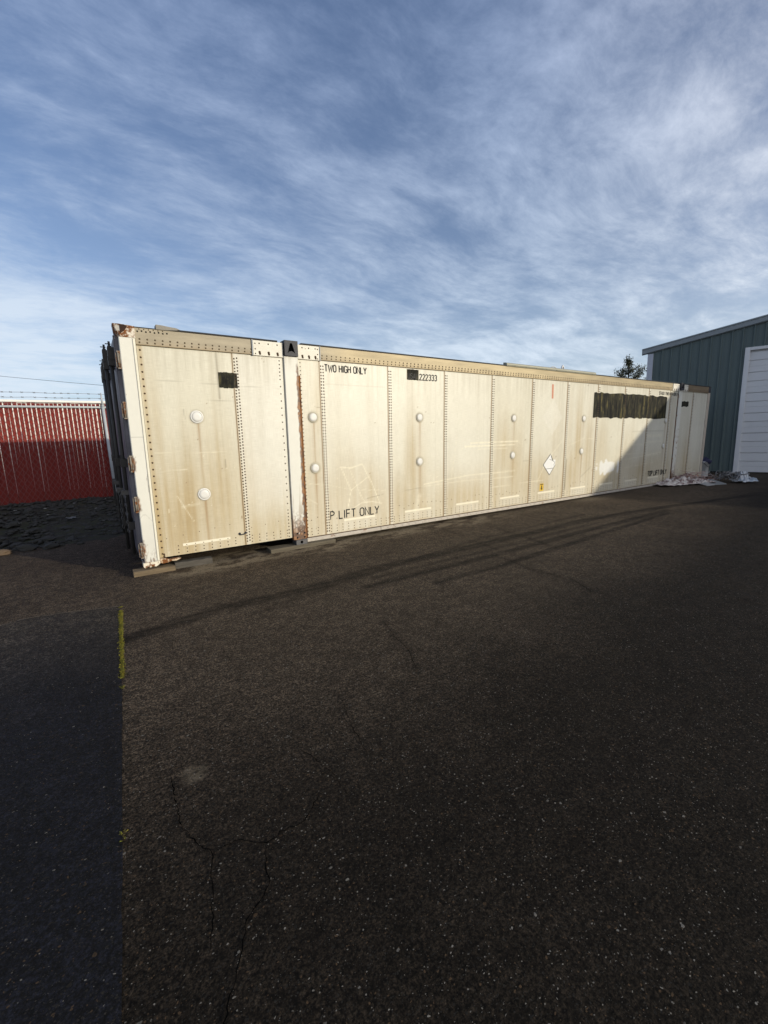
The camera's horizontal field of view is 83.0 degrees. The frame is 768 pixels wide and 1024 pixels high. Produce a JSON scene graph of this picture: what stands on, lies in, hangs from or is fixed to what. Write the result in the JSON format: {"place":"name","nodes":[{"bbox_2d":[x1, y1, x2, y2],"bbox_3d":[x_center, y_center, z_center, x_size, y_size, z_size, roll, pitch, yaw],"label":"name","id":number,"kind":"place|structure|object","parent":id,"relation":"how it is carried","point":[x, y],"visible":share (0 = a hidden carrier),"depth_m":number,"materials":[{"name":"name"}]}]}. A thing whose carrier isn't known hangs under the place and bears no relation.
{"place":"outdoors","nodes":[
{"label":"outdoors","id":0,"kind":"place"},
{"bbox_2d":[3,376,102,385],"bbox_3d":[-21.993,-9.944,29.934,69.597,8.194,0.019,-2,10,1],"label":"overhead wire","id":1,"kind":"object","parent":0,"point":[48,380],"visible":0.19,"depth_m":30.08,"materials":[{"name":"black metal"}]},
{"bbox_2d":[0,472,767,1023],"bbox_3d":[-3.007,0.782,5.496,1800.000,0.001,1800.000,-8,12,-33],"label":"ground","id":2,"kind":"structure","parent":0,"point":[552,808],"depth_m":2.15,"materials":[{"name":"black asphalt"}]},
{"bbox_2d":[42,543,58,549],"bbox_3d":[-5.410,0.552,7.040,0.184,0.090,0.237,1,10,13],"label":"rock","id":3,"kind":"object","parent":2,"relation":"on","point":[49,546],"visible":1,"depth_m":6.99,"materials":[{"name":"grey stone"}]},
{"bbox_2d":[0,399,106,491],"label":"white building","id":4,"kind":"structure","parent":2,"relation":"on","point":[49,401],"depth_m":13.00,"materials":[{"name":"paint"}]},
{"bbox_2d":[0,391,115,504],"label":"slatted fence","id":5,"kind":"object","parent":2,"relation":"on","point":[24,471],"visible":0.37,"depth_m":10.61,"materials":[{"name":"metal"}]},
{"bbox_2d":[0,496,122,552],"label":"bank rubble","id":6,"kind":"object","parent":2,"relation":"on","point":[39,505],"visible":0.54,"depth_m":8.62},
{"bbox_2d":[0,606,122,1023],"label":"asphalt patch","id":7,"kind":"object","parent":2,"relation":"on","point":[61,844],"visible":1,"depth_m":1.90,"materials":[{"name":"black asphalt"}]},
{"bbox_2d":[0,606,116,625],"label":"asphalt joint","id":8,"kind":"object","parent":7,"relation":"on","point":[58,613],"visible":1,"depth_m":4.25,"materials":[{"name":"black asphalt"}]},
{"bbox_2d":[0,490,124,548],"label":"gravel bank","id":9,"kind":"structure","parent":2,"relation":"on","point":[82,531],"depth_m":8.26,"materials":[{"name":"dark grey gravel"},{"name":"black gravel"}]},
{"bbox_2d":[0,537,8,543],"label":"rock","id":10,"kind":"object","parent":9,"relation":"on","point":[2,539],"visible":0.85,"depth_m":7.34,"materials":[{"name":"grey stone"}]},
{"bbox_2d":[0,549,11,555],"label":"rock","id":11,"kind":"object","parent":9,"relation":"on","point":[4,552],"visible":0.99,"depth_m":6.68,"materials":[{"name":"brown stone"}]},
{"bbox_2d":[7,521,20,526],"bbox_3d":[-6.903,0.219,8.110,0.224,0.120,0.187,2,10,19],"label":"rock","id":12,"kind":"object","parent":9,"relation":"on","point":[14,523],"visible":0.99,"depth_m":8.05,"materials":[{"name":"grey stone"}]},
{"bbox_2d":[16,544,36,551],"bbox_3d":[-5.705,0.577,6.956,0.307,0.134,0.188,-2,10,-2],"label":"rock","id":13,"kind":"object","parent":9,"relation":"on","point":[22,547],"visible":0.93,"depth_m":6.89,"materials":[{"name":"grey stone"}]},
{"bbox_2d":[30,527,41,533],"bbox_3d":[-6.289,0.335,7.840,0.154,0.106,0.246,-2,10,1],"label":"rock","id":14,"kind":"object","parent":9,"relation":"on","point":[35,530],"visible":0.97,"depth_m":7.80,"materials":[{"name":"grey stone"}]},
{"bbox_2d":[40,536,55,541],"bbox_3d":[-5.768,0.473,7.468,0.207,0.112,0.223,8,13,43],"label":"rock","id":15,"kind":"object","parent":9,"relation":"on","point":[48,538],"visible":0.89,"depth_m":7.42,"materials":[{"name":"grey stone"}]},
{"bbox_2d":[117,606,127,841],"bbox_3d":[-1.863,1.151,3.089,0.066,0.008,3.069,-7,11,-30],"label":"moss","id":16,"kind":"object","parent":2,"relation":"on","point":[121,645],"visible":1,"depth_m":3.49,"materials":[{"name":"green plant"}]},
{"bbox_2d":[132,563,175,576],"bbox_3d":[-2.935,0.738,5.551,0.470,0.064,0.178,-8,12,-33],"label":"timber block","id":17,"kind":"object","parent":2,"relation":"on","point":[139,572],"depth_m":5.50,"materials":[{"name":"brown wood"}]},
{"bbox_2d":[174,556,212,568],"bbox_3d":[-2.556,0.671,5.831,0.460,0.079,0.144,-8,11,-31],"label":"timber block","id":18,"kind":"object","parent":2,"relation":"on","point":[191,562],"depth_m":5.79,"materials":[{"name":"wood"}]},
{"bbox_2d":[266,538,335,553],"bbox_3d":[-1.254,0.501,6.655,1.040,0.059,0.214,-8,11,-32],"label":"timber block","id":19,"kind":"object","parent":2,"relation":"on","point":[280,548],"depth_m":6.53,"materials":[{"name":"wood"}]},
{"bbox_2d":[99,323,710,567],"bbox_3d":[2.889,-1.863,10.604,16.347,3.081,2.662,-8,12,-33],"label":"shipping container","id":20,"kind":"object","parent":2,"relation":"on","point":[218,441],"visible":0.99,"depth_m":6.84,"materials":[{"name":"beige metal"}]},
{"bbox_2d":[109,370,129,531],"bbox_3d":[-4.108,-0.992,6.787,0.080,2.700,1.230,-8,12,-33],"label":"door leaf","id":21,"kind":"structure","parent":20,"relation":"in","point":[109,370],"depth_m":6.80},
{"bbox_2d":[111,334,142,557],"bbox_3d":[-3.415,-0.820,5.767,0.080,2.700,1.240,-8,12,-33],"label":"door leaf","id":22,"kind":"structure","parent":20,"relation":"in","point":[118,372],"depth_m":5.34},
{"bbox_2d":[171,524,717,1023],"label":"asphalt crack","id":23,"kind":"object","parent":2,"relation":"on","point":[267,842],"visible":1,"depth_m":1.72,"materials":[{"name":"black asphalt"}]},
{"bbox_2d":[614,354,646,379],"bbox_3d":[16.906,-7.499,30.312,4.247,6.772,3.799,-5,10,-18],"label":"bushy tree","id":24,"kind":"object","parent":2,"relation":"on","point":[628,363],"visible":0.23,"depth_m":29.84,"materials":[{"name":"green plant"}]},
{"bbox_2d":[654,476,716,485],"bbox_3d":[8.730,-0.947,12.682,2.005,0.241,0.713,-4,10,-12],"label":"crumpled tarp","id":25,"kind":"object","parent":2,"relation":"on","point":[674,481],"visible":0.98,"depth_m":12.52,"materials":[{"name":"white plastic"}]},
{"bbox_2d":[675,472,716,479],"bbox_3d":[9.320,-1.087,13.287,1.351,0.282,0.794,-4,10,-10],"label":"torn sheet","id":26,"kind":"object","parent":2,"relation":"on","point":[687,475],"visible":0.37,"depth_m":13.12,"materials":[{"name":"white plastic"}]},
{"bbox_2d":[642,314,767,472],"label":"metal building","id":27,"kind":"structure","parent":2,"relation":"on","point":[728,364],"depth_m":15.24,"materials":[{"name":"blue metal"}]},
{"bbox_2d":[738,349,767,471],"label":"garage door","id":28,"kind":"structure","parent":27,"relation":"in","point":[753,455],"depth_m":14.92,"materials":[{"name":"white metal"}]},
{"bbox_2d":[698,482,714,485],"bbox_3d":[9.163,-0.837,12.514,0.200,0.019,0.840,-8,12,9],"label":"flat board","id":29,"kind":"object","parent":2,"relation":"on","point":[707,484],"visible":0.64,"depth_m":12.27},
{"bbox_2d":[701,457,711,475],"bbox_3d":[10.539,-1.478,14.334,0.453,0.665,0.457,6,12,39],"label":"bucket","id":30,"kind":"object","parent":2,"relation":"on","point":[706,461],"visible":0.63,"depth_m":14.17,"materials":[{"name":"plastic"}]},
{"bbox_2d":[708,479,725,484],"bbox_3d":[9.554,-0.871,12.700,0.440,0.020,0.720,-4,14,10],"label":"flat board","id":31,"kind":"object","parent":2,"relation":"on","point":[719,483],"visible":0.57,"depth_m":12.51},
{"bbox_2d":[708,470,749,480],"bbox_3d":[10.192,-1.087,12.896,0.986,0.258,0.898,-5,10,-18],"label":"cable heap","id":32,"kind":"object","parent":2,"relation":"on","point":[728,474],"visible":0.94,"depth_m":12.74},
{"bbox_2d":[729,470,757,481],"bbox_3d":[10.508,-1.069,12.719,0.575,0.338,0.647,-1,10,7],"label":"plastic sheet","id":33,"kind":"object","parent":2,"relation":"on","point":[744,478],"visible":0.88,"depth_m":12.63,"materials":[{"name":"white plastic"}]},
{"bbox_2d":[0,0,767,400],"label":"sky","id":34,"kind":"structure","parent":0,"point":[580,185],"materials":[{"name":"blue"}]}
]}

